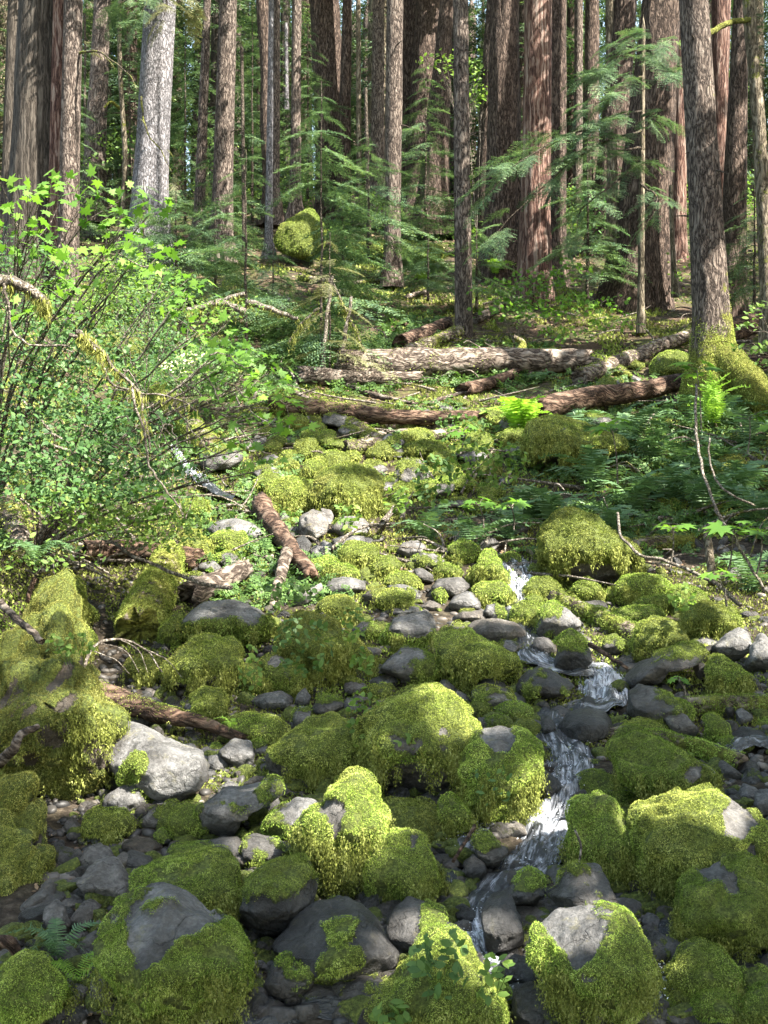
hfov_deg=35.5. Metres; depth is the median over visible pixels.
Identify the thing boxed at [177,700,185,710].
mossy rock
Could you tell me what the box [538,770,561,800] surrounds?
river rock
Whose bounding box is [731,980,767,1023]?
mossy rock
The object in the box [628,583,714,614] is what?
mossy boulder
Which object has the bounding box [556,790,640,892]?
mossy boulder
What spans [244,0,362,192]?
background conifer
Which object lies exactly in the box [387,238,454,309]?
young hemlock
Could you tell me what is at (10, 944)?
bare root
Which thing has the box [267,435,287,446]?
mossy boulder
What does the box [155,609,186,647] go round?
mossy rock
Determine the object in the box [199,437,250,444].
bare twig
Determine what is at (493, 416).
mossy boulder
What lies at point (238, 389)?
bare twig
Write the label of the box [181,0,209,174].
background conifer
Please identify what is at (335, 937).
river boulder
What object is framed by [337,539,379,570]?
mossy boulder
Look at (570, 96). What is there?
background conifer
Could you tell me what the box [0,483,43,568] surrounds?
mossy log
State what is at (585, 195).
leafy shrub
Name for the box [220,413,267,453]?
bare twig
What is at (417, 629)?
mossy boulder
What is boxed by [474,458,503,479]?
mossy boulder
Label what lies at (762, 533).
broad leaved plant
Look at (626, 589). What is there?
mossy boulder
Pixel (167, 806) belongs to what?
mossy rock
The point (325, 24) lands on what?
conifer tree
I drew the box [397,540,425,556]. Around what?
river boulder
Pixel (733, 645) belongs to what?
river boulder
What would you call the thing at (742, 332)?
fallen log
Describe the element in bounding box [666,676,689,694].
broad leaved plant
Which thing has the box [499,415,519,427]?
river boulder
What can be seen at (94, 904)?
river rock
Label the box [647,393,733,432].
fern
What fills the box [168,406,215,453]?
bare twig
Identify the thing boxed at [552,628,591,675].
river boulder
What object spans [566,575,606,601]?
mossy boulder
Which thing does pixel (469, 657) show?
mossy boulder
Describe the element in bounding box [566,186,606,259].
leafy shrub
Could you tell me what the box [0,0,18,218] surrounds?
conifer tree
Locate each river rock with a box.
[43,899,71,936]
[55,943,80,965]
[62,894,78,906]
[70,906,92,930]
[78,843,114,865]
[79,899,101,909]
[89,970,113,1005]
[126,850,153,867]
[136,804,162,828]
[152,800,169,804]
[188,570,202,577]
[206,836,240,856]
[207,754,228,771]
[208,769,215,776]
[209,742,221,750]
[219,781,238,788]
[250,737,268,755]
[263,950,313,1002]
[265,798,279,811]
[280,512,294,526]
[289,526,297,533]
[291,704,312,727]
[294,688,310,705]
[296,535,311,552]
[300,981,335,1000]
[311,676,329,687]
[321,508,333,524]
[344,677,367,694]
[353,695,366,702]
[364,537,372,542]
[413,568,432,583]
[420,600,440,610]
[421,792,435,799]
[437,895,448,901]
[443,858,459,868]
[445,876,466,888]
[455,691,465,700]
[455,903,475,921]
[463,854,487,879]
[470,828,508,869]
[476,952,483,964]
[479,538,497,549]
[481,891,523,953]
[500,953,541,983]
[512,525,526,534]
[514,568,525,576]
[531,637,555,654]
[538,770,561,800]
[541,716,555,733]
[552,705,570,716]
[581,696,596,703]
[590,759,599,765]
[630,375,640,381]
[648,927,686,964]
[656,683,672,691]
[659,980,670,993]
[693,662,706,682]
[726,788,737,795]
[735,708,752,724]
[738,783,757,799]
[752,677,761,689]
[753,788,767,815]
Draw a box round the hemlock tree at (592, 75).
[452,15,685,333]
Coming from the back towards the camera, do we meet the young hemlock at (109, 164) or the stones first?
the young hemlock at (109, 164)
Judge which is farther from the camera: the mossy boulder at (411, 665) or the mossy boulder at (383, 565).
the mossy boulder at (383, 565)
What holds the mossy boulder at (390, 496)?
on the ground at (10, 905)
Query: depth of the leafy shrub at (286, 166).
57.34 m
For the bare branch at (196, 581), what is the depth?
12.87 m
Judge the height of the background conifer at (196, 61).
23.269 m
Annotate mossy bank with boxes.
[0,568,131,800]
[0,793,56,896]
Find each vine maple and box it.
[0,162,192,496]
[37,262,320,546]
[466,256,645,343]
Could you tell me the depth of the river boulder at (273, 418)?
21.29 m
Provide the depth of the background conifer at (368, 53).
50.70 m
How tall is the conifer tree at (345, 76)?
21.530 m
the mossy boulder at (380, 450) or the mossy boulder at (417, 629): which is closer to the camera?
the mossy boulder at (417, 629)
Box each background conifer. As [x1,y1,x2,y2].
[0,0,7,186]
[0,5,4,174]
[80,0,93,155]
[80,0,114,178]
[80,0,120,183]
[80,0,142,189]
[80,0,188,187]
[80,58,88,167]
[81,0,190,208]
[82,0,209,123]
[82,1,182,147]
[82,2,116,173]
[82,3,113,152]
[113,1,192,183]
[143,0,210,191]
[169,0,258,205]
[171,0,253,151]
[171,0,256,195]
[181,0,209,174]
[189,0,283,191]
[208,0,290,188]
[213,0,314,202]
[242,0,256,190]
[244,0,314,189]
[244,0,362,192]
[244,3,314,127]
[290,3,355,172]
[303,0,386,204]
[304,0,365,195]
[339,0,366,130]
[351,0,367,191]
[351,16,361,186]
[449,0,484,188]
[449,0,485,190]
[450,0,485,198]
[450,0,604,140]
[468,17,484,117]
[474,0,486,142]
[566,0,605,119]
[566,0,605,207]
[566,0,640,118]
[582,1,641,168]
[632,4,762,210]
[709,0,748,148]
[709,0,767,178]
[729,1,767,189]
[730,0,767,198]
[730,7,767,146]
[747,1,767,188]
[748,1,767,118]
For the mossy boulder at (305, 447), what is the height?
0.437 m
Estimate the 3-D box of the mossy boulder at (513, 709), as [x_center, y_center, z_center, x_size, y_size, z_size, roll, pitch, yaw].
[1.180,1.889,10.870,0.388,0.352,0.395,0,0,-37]
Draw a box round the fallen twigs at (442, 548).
[0,250,767,584]
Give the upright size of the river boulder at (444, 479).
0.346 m
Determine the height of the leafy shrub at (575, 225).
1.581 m
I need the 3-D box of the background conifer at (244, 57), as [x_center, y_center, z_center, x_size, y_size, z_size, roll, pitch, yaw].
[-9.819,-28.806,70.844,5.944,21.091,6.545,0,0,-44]
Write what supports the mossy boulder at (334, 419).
on the ground at (10, 905)
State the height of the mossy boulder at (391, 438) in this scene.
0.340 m
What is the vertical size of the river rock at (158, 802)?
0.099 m
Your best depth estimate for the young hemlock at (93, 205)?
40.25 m
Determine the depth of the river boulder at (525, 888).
7.56 m
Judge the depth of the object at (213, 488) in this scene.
18.00 m
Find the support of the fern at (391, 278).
on the ground at (10, 905)
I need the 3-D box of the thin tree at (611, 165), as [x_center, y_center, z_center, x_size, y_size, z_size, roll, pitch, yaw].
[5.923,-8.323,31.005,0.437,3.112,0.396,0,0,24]
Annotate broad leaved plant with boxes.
[268,398,308,427]
[447,424,476,453]
[459,496,495,527]
[493,497,531,529]
[587,417,641,483]
[654,519,696,566]
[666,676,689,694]
[669,359,724,427]
[697,568,739,606]
[703,520,758,583]
[728,410,767,453]
[741,522,767,573]
[755,424,767,460]
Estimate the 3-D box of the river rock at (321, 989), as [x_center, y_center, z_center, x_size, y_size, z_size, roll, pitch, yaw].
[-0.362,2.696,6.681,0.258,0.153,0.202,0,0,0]
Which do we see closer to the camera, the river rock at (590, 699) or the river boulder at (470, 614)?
the river rock at (590, 699)
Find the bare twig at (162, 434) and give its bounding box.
[149,421,177,449]
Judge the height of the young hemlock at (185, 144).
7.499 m
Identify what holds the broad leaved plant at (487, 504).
on the ground at (10, 905)
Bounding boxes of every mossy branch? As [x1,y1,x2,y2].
[0,274,53,324]
[69,333,153,457]
[75,325,106,374]
[184,300,246,322]
[194,292,244,314]
[245,299,299,326]
[287,307,319,354]
[333,284,364,352]
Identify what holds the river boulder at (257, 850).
on the ground at (10, 905)
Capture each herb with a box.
[39,632,94,665]
[236,644,262,703]
[260,577,317,611]
[272,618,334,678]
[333,502,361,531]
[339,607,366,650]
[344,687,378,754]
[349,646,374,681]
[368,998,411,1023]
[382,485,411,517]
[389,733,415,767]
[406,928,468,1000]
[412,453,455,508]
[435,413,491,435]
[442,437,529,492]
[468,764,521,815]
[476,952,514,1013]
[667,581,696,611]
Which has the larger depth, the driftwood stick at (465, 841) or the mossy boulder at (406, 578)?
the mossy boulder at (406, 578)
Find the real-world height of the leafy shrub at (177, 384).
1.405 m
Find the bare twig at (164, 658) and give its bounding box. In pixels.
[144,649,182,678]
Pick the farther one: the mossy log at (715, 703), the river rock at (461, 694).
the river rock at (461, 694)
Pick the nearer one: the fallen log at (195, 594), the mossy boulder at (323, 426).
the fallen log at (195, 594)
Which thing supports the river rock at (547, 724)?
on the ground at (10, 905)
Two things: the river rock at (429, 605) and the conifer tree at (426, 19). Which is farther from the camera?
the conifer tree at (426, 19)
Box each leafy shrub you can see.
[0,224,98,307]
[0,265,111,367]
[0,305,204,560]
[0,482,230,574]
[4,256,172,338]
[22,272,267,504]
[54,235,195,308]
[70,280,217,372]
[80,123,182,245]
[80,141,120,174]
[95,291,249,520]
[96,267,228,329]
[107,135,212,207]
[112,322,253,393]
[151,345,291,399]
[159,351,204,451]
[169,173,260,226]
[174,128,256,219]
[240,181,314,207]
[248,183,314,216]
[280,148,305,198]
[280,151,314,200]
[325,191,437,245]
[418,48,487,226]
[438,219,482,258]
[450,160,475,199]
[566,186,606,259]
[566,207,586,239]
[568,183,605,240]
[666,252,732,300]
[730,301,767,368]
[747,169,755,216]
[747,176,755,211]
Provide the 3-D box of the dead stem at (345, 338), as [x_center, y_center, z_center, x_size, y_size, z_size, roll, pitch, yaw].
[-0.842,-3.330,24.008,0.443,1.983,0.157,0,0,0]
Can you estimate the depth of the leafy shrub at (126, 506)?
12.67 m
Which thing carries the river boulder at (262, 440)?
on the ground at (10, 905)
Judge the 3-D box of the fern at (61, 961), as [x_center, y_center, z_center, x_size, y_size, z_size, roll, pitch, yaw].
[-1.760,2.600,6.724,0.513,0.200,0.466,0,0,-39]
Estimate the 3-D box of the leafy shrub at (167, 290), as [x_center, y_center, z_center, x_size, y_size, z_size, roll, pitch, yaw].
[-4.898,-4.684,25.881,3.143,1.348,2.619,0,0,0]
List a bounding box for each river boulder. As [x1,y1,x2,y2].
[76,856,131,897]
[100,784,149,812]
[106,721,209,801]
[121,836,162,852]
[162,839,212,858]
[192,773,285,835]
[198,560,221,572]
[207,518,261,538]
[213,549,241,565]
[218,738,254,767]
[238,831,290,867]
[239,852,319,937]
[251,691,292,709]
[252,435,266,447]
[262,415,276,425]
[262,454,277,463]
[272,894,399,983]
[293,583,322,605]
[298,509,328,538]
[310,540,332,556]
[312,692,343,713]
[326,576,365,593]
[330,515,369,536]
[332,535,364,545]
[336,973,387,999]
[362,458,387,472]
[369,677,398,683]
[383,604,421,614]
[385,896,469,952]
[387,474,398,481]
[387,583,419,599]
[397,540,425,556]
[431,577,469,597]
[433,475,456,496]
[438,404,452,409]
[448,591,481,611]
[450,496,467,507]
[454,607,486,621]
[467,618,525,641]
[470,682,516,706]
[477,678,507,688]
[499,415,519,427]
[502,865,546,905]
[510,981,580,1023]
[516,666,573,702]
[534,599,580,639]
[545,859,618,907]
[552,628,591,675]
[558,707,612,742]
[585,600,607,608]
[625,640,709,688]
[664,713,698,737]
[695,636,717,646]
[711,627,751,661]
[732,726,766,736]
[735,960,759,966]
[744,633,767,672]
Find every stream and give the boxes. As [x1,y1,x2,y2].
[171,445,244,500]
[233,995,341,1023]
[444,818,500,884]
[465,550,627,1000]
[652,919,676,1023]
[714,735,767,751]
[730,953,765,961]
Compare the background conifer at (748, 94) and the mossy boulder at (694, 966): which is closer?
the mossy boulder at (694, 966)
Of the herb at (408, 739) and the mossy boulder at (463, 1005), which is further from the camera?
the herb at (408, 739)
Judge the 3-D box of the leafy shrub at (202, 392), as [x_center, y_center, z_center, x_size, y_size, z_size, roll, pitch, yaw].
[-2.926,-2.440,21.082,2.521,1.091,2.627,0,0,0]
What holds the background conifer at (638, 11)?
on the ground at (10, 905)
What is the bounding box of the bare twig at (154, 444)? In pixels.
[133,424,169,460]
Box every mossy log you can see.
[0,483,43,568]
[113,539,185,645]
[146,381,221,455]
[547,590,636,639]
[605,726,748,769]
[631,533,695,552]
[681,693,767,715]
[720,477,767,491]
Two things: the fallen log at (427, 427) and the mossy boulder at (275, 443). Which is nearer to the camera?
the mossy boulder at (275, 443)
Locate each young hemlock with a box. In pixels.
[79,32,179,232]
[79,65,116,243]
[87,180,195,303]
[91,194,261,308]
[118,29,235,233]
[149,197,265,313]
[152,149,317,349]
[180,118,273,265]
[191,12,307,225]
[217,81,413,374]
[237,247,323,332]
[276,239,399,381]
[280,26,355,212]
[296,193,403,310]
[301,129,453,271]
[348,191,438,276]
[361,56,482,250]
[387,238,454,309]
[441,220,528,311]
[511,139,651,303]
[520,64,572,230]
[566,123,619,249]
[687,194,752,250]
[688,177,758,311]
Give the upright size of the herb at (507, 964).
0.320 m
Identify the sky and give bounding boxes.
[114,0,767,187]
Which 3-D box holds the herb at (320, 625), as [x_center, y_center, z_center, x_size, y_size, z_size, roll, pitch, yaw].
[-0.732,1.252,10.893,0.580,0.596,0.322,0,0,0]
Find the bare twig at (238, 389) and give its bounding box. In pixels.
[224,382,254,398]
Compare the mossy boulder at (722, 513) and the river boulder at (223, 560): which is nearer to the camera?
the river boulder at (223, 560)
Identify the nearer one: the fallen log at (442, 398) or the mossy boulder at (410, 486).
the mossy boulder at (410, 486)
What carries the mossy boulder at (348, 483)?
on the ground at (10, 905)
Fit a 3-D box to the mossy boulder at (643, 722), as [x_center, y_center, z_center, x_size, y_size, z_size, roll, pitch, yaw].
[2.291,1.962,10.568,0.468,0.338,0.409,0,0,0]
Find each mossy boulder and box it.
[0,948,84,1023]
[23,574,99,625]
[79,805,136,846]
[81,623,98,663]
[81,882,265,1023]
[101,997,158,1023]
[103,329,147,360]
[118,653,163,688]
[128,844,245,926]
[155,632,248,700]
[172,497,212,519]
[173,599,277,655]
[179,528,214,559]
[188,685,231,731]
[199,442,246,472]
[209,529,253,553]
[224,711,290,747]
[251,498,280,514]
[252,463,282,475]
[252,472,281,493]
[257,652,317,700]
[259,425,277,438]
[260,796,317,839]
[264,438,282,451]
[264,711,361,793]
[266,475,314,516]
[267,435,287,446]
[271,609,357,690]
[272,207,326,261]
[273,455,299,475]
[279,449,303,462]
[280,467,294,476]
[282,413,309,432]
[284,765,395,898]
[294,437,318,459]
[296,456,327,479]
[300,429,321,437]
[305,415,322,423]
[307,461,387,519]
[308,421,326,430]
[309,445,325,458]
[311,554,360,583]
[315,429,337,448]
[315,593,364,628]
[320,448,355,467]
[321,411,347,427]
[326,439,344,450]
[333,769,385,798]
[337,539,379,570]
[338,424,359,438]
[342,629,380,679]
[344,449,362,461]
[346,239,443,263]
[349,682,481,798]
[352,618,382,639]
[358,826,454,904]
[361,584,386,604]
[363,922,516,1023]
[365,441,394,460]
[368,554,402,582]
[368,586,414,616]
[375,498,399,515]
[377,610,436,654]
[380,644,442,684]
[381,795,457,843]
[382,432,404,449]
[382,476,395,489]
[384,570,424,590]
[387,490,410,502]
[388,457,431,483]
[392,447,406,457]
[392,480,418,498]
[400,424,416,428]
[400,427,434,447]
[402,439,449,458]
[411,550,445,573]
[415,477,435,498]
[426,448,455,466]
[428,561,463,579]
[431,466,465,478]
[432,624,525,694]
[443,461,461,467]
[444,537,481,565]
[449,444,461,459]
[453,396,469,406]
[453,724,551,826]
[455,474,475,492]
[456,444,487,464]
[459,419,491,433]
[461,431,478,439]
[463,499,490,515]
[465,431,493,450]
[465,546,513,585]
[471,580,518,608]
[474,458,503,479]
[476,483,505,496]
[485,407,508,427]
[490,700,533,721]
[495,426,522,447]
[496,639,523,652]
[504,445,521,460]
[504,492,521,504]
[507,599,540,628]
[516,900,558,933]
[518,413,629,472]
[521,575,561,601]
[525,899,665,1023]
[534,506,646,584]
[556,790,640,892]
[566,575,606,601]
[576,768,644,807]
[583,411,611,424]
[594,375,616,385]
[605,722,727,801]
[609,572,673,605]
[611,364,625,375]
[612,603,665,623]
[620,716,667,730]
[624,615,691,669]
[626,683,696,727]
[626,782,767,907]
[628,360,645,370]
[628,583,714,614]
[646,473,682,497]
[649,349,688,376]
[654,497,685,514]
[655,936,746,1002]
[666,850,767,965]
[673,600,744,640]
[690,499,729,517]
[702,652,760,695]
[710,453,747,474]
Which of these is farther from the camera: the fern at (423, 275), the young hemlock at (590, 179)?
the young hemlock at (590, 179)
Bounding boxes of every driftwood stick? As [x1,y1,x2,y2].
[451,824,475,862]
[587,642,627,669]
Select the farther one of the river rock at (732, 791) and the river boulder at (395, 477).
the river boulder at (395, 477)
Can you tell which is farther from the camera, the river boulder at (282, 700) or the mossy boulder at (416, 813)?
the river boulder at (282, 700)
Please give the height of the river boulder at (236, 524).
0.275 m
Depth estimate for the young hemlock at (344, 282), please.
25.14 m
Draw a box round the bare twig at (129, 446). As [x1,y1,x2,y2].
[112,444,152,453]
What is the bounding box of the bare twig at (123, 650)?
[101,643,138,671]
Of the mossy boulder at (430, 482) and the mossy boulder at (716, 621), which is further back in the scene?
the mossy boulder at (430, 482)
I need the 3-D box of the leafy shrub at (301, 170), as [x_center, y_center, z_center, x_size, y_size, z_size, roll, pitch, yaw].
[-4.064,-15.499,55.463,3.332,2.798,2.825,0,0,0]
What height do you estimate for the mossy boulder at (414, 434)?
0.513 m
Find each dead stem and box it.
[321,276,333,367]
[336,296,352,363]
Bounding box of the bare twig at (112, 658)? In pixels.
[94,651,129,673]
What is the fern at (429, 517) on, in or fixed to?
on the ground at (10, 905)
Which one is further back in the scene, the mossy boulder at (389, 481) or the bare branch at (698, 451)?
the mossy boulder at (389, 481)
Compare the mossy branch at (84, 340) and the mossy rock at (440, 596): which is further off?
the mossy rock at (440, 596)
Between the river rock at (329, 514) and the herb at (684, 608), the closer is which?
the herb at (684, 608)
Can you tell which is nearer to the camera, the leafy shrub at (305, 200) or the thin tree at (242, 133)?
the thin tree at (242, 133)
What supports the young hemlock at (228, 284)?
on the ground at (10, 905)
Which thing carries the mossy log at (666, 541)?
on the ground at (10, 905)
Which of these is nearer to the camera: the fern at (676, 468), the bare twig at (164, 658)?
the bare twig at (164, 658)
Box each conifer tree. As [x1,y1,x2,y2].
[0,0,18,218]
[0,0,52,311]
[48,0,63,300]
[54,0,137,316]
[79,0,110,229]
[95,0,207,274]
[189,0,214,251]
[200,0,283,228]
[203,0,238,268]
[268,0,355,225]
[273,0,282,228]
[282,0,303,221]
[330,0,353,230]
[363,0,384,229]
[380,0,414,287]
[401,0,415,184]
[401,0,439,223]
[401,0,453,238]
[441,0,482,337]
[471,0,490,258]
[472,0,521,285]
[512,0,554,305]
[543,0,570,286]
[572,0,582,228]
[579,0,636,258]
[582,0,599,200]
[593,0,679,313]
[605,0,613,78]
[672,32,689,261]
[675,0,767,418]
[711,0,730,196]
[711,0,767,355]
[722,0,750,316]
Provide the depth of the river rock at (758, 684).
11.35 m
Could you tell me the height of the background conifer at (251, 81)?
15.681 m
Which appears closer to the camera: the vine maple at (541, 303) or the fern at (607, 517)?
the fern at (607, 517)
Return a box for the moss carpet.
[0,249,767,803]
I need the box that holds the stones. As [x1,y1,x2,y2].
[0,525,767,1023]
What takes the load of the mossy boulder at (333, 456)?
on the ground at (10, 905)
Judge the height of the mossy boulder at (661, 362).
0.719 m
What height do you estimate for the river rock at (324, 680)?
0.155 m
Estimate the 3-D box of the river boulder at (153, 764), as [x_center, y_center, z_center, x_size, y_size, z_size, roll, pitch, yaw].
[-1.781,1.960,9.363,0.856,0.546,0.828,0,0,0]
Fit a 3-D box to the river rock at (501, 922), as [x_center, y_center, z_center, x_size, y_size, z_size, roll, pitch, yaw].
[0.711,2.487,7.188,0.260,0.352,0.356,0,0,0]
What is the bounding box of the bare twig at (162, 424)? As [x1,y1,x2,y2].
[149,411,179,439]
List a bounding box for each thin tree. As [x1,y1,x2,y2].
[83,13,85,143]
[104,0,131,246]
[240,46,247,264]
[261,0,277,258]
[284,22,288,110]
[353,0,365,227]
[364,87,371,245]
[605,128,618,249]
[669,185,679,297]
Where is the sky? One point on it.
(352, 0)
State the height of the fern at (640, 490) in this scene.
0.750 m
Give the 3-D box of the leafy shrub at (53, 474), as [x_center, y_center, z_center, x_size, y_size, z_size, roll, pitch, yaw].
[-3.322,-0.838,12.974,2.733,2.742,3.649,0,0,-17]
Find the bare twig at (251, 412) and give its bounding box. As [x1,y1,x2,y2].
[229,405,284,426]
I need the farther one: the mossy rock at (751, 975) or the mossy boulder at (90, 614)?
the mossy boulder at (90, 614)
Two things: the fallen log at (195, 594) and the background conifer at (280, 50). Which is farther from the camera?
the background conifer at (280, 50)
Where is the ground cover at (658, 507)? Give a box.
[0,293,767,618]
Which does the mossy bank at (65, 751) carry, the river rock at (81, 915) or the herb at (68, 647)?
the herb at (68, 647)
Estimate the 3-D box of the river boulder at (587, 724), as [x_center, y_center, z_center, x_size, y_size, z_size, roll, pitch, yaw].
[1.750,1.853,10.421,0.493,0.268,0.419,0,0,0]
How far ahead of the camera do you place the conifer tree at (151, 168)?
33.57 m
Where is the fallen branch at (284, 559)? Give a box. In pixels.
[269,546,292,607]
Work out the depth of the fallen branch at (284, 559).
14.42 m
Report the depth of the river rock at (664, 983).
6.72 m
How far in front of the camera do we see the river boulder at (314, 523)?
16.05 m
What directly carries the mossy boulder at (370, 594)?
on the ground at (10, 905)
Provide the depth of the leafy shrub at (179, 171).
47.92 m
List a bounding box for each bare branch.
[2,283,68,346]
[84,638,162,671]
[97,343,197,418]
[109,540,232,589]
[130,387,180,507]
[616,512,741,606]
[694,383,718,510]
[708,437,754,505]
[713,508,764,588]
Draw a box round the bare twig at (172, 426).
[167,424,185,451]
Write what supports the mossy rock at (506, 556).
on the ground at (10, 905)
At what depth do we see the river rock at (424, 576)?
14.52 m
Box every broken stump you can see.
[25,577,36,602]
[512,334,526,347]
[703,529,716,585]
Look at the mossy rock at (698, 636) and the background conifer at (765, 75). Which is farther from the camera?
the background conifer at (765, 75)
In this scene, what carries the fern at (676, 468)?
on the ground at (10, 905)
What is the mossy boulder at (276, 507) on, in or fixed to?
on the ground at (10, 905)
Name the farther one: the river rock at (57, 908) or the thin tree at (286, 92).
the thin tree at (286, 92)
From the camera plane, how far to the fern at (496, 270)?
32.95 m
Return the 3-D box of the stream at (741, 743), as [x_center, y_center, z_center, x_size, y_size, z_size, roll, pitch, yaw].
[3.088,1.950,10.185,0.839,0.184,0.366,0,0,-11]
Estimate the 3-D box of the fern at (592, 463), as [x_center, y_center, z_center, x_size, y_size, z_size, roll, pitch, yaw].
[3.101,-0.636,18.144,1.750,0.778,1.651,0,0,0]
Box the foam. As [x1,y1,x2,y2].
[463,557,623,985]
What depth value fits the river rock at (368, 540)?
15.91 m
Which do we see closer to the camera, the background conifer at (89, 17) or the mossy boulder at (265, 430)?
the mossy boulder at (265, 430)
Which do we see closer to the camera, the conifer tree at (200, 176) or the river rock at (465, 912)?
the river rock at (465, 912)
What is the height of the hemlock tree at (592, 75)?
7.460 m
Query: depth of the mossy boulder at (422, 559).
14.96 m
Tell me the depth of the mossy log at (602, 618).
13.16 m
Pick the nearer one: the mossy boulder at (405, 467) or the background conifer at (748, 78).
the mossy boulder at (405, 467)
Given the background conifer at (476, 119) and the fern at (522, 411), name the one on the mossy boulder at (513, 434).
the fern at (522, 411)
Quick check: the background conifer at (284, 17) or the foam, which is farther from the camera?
the background conifer at (284, 17)
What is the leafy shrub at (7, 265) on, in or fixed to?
on the ground at (10, 905)
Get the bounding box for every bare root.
[0,599,44,644]
[0,724,39,767]
[0,934,21,955]
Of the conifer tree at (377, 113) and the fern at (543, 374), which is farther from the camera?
the conifer tree at (377, 113)
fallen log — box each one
[80,538,208,570]
[98,678,247,739]
[176,559,253,607]
[240,284,299,304]
[248,242,348,248]
[251,491,319,583]
[254,312,324,318]
[267,394,487,424]
[291,366,423,385]
[292,389,311,398]
[297,273,379,287]
[333,346,593,377]
[342,426,464,453]
[344,416,383,438]
[345,383,418,404]
[346,305,408,325]
[379,425,447,434]
[392,317,452,347]
[404,286,453,299]
[404,325,464,347]
[429,391,482,404]
[454,368,521,395]
[473,295,522,323]
[524,373,683,417]
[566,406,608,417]
[571,327,691,386]
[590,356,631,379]
[731,310,758,339]
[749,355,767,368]
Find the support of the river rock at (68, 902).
on the ground at (10, 905)
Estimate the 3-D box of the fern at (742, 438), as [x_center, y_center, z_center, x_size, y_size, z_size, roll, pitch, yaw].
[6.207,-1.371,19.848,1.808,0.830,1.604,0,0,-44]
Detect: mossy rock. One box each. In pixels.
[0,770,39,813]
[153,827,173,844]
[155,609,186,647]
[158,798,179,833]
[167,799,208,837]
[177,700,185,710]
[239,659,264,694]
[282,843,324,878]
[335,672,355,684]
[367,681,392,699]
[429,542,441,553]
[431,587,447,603]
[436,791,481,838]
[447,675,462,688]
[450,619,464,628]
[470,697,492,716]
[478,492,498,505]
[483,601,507,619]
[483,714,507,727]
[493,977,512,1005]
[498,551,521,561]
[499,473,512,483]
[506,716,541,736]
[524,593,544,606]
[527,562,541,571]
[543,875,553,885]
[599,635,625,654]
[603,586,616,603]
[663,990,679,1006]
[668,984,691,1004]
[687,632,703,637]
[689,987,746,1023]
[702,712,732,744]
[715,734,742,752]
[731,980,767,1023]
[737,962,767,999]
[755,716,767,727]
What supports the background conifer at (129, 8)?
on the ground at (10, 905)
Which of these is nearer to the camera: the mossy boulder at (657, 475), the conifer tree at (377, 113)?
the mossy boulder at (657, 475)
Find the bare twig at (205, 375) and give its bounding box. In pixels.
[202,373,224,407]
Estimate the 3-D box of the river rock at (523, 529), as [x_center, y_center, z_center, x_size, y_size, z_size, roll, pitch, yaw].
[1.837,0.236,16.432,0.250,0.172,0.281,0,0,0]
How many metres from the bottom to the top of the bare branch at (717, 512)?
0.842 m
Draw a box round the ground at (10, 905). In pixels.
[0,191,767,1023]
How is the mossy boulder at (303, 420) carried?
on the ground at (10, 905)
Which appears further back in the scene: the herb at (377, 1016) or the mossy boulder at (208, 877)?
the mossy boulder at (208, 877)
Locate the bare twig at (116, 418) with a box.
[115,415,141,428]
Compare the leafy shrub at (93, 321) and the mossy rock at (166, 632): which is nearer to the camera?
the mossy rock at (166, 632)
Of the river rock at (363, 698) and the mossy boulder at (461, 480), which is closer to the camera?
the river rock at (363, 698)
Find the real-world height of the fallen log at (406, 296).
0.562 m
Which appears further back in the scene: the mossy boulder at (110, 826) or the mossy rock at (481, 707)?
the mossy rock at (481, 707)
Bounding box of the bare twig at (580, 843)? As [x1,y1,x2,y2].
[574,829,581,861]
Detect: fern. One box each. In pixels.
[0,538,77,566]
[5,917,102,963]
[51,951,94,1014]
[215,715,244,726]
[373,275,404,289]
[390,500,457,539]
[405,268,438,279]
[417,257,454,273]
[431,517,531,544]
[469,496,545,537]
[479,394,551,427]
[480,257,515,273]
[497,485,577,520]
[501,482,604,524]
[527,371,554,382]
[531,444,657,493]
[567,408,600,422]
[570,498,667,534]
[573,399,694,444]
[580,419,646,461]
[584,465,674,513]
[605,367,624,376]
[610,461,736,503]
[612,402,653,419]
[615,427,706,463]
[644,434,748,474]
[646,472,764,514]
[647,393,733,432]
[648,403,683,418]
[666,394,766,426]
[683,435,767,466]
[684,455,767,502]
[687,370,749,422]
[692,405,767,450]
[692,550,767,592]
[693,474,767,525]
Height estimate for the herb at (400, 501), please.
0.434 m
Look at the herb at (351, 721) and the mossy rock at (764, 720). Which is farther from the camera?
the mossy rock at (764, 720)
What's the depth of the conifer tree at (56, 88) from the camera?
29.42 m
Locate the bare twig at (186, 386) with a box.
[184,385,215,406]
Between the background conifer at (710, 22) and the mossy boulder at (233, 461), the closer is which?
the mossy boulder at (233, 461)
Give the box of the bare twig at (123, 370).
[122,368,155,409]
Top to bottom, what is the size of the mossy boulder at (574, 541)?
1.036 m
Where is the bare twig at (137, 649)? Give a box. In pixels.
[121,639,147,672]
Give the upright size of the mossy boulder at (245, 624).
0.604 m
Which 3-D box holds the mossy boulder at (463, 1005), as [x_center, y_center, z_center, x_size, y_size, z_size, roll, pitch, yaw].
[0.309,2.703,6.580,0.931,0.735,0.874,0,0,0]
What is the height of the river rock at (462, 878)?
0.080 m
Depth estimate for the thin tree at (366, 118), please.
31.97 m
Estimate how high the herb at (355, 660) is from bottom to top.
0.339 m
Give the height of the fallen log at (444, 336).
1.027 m
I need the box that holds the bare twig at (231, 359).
[209,352,255,368]

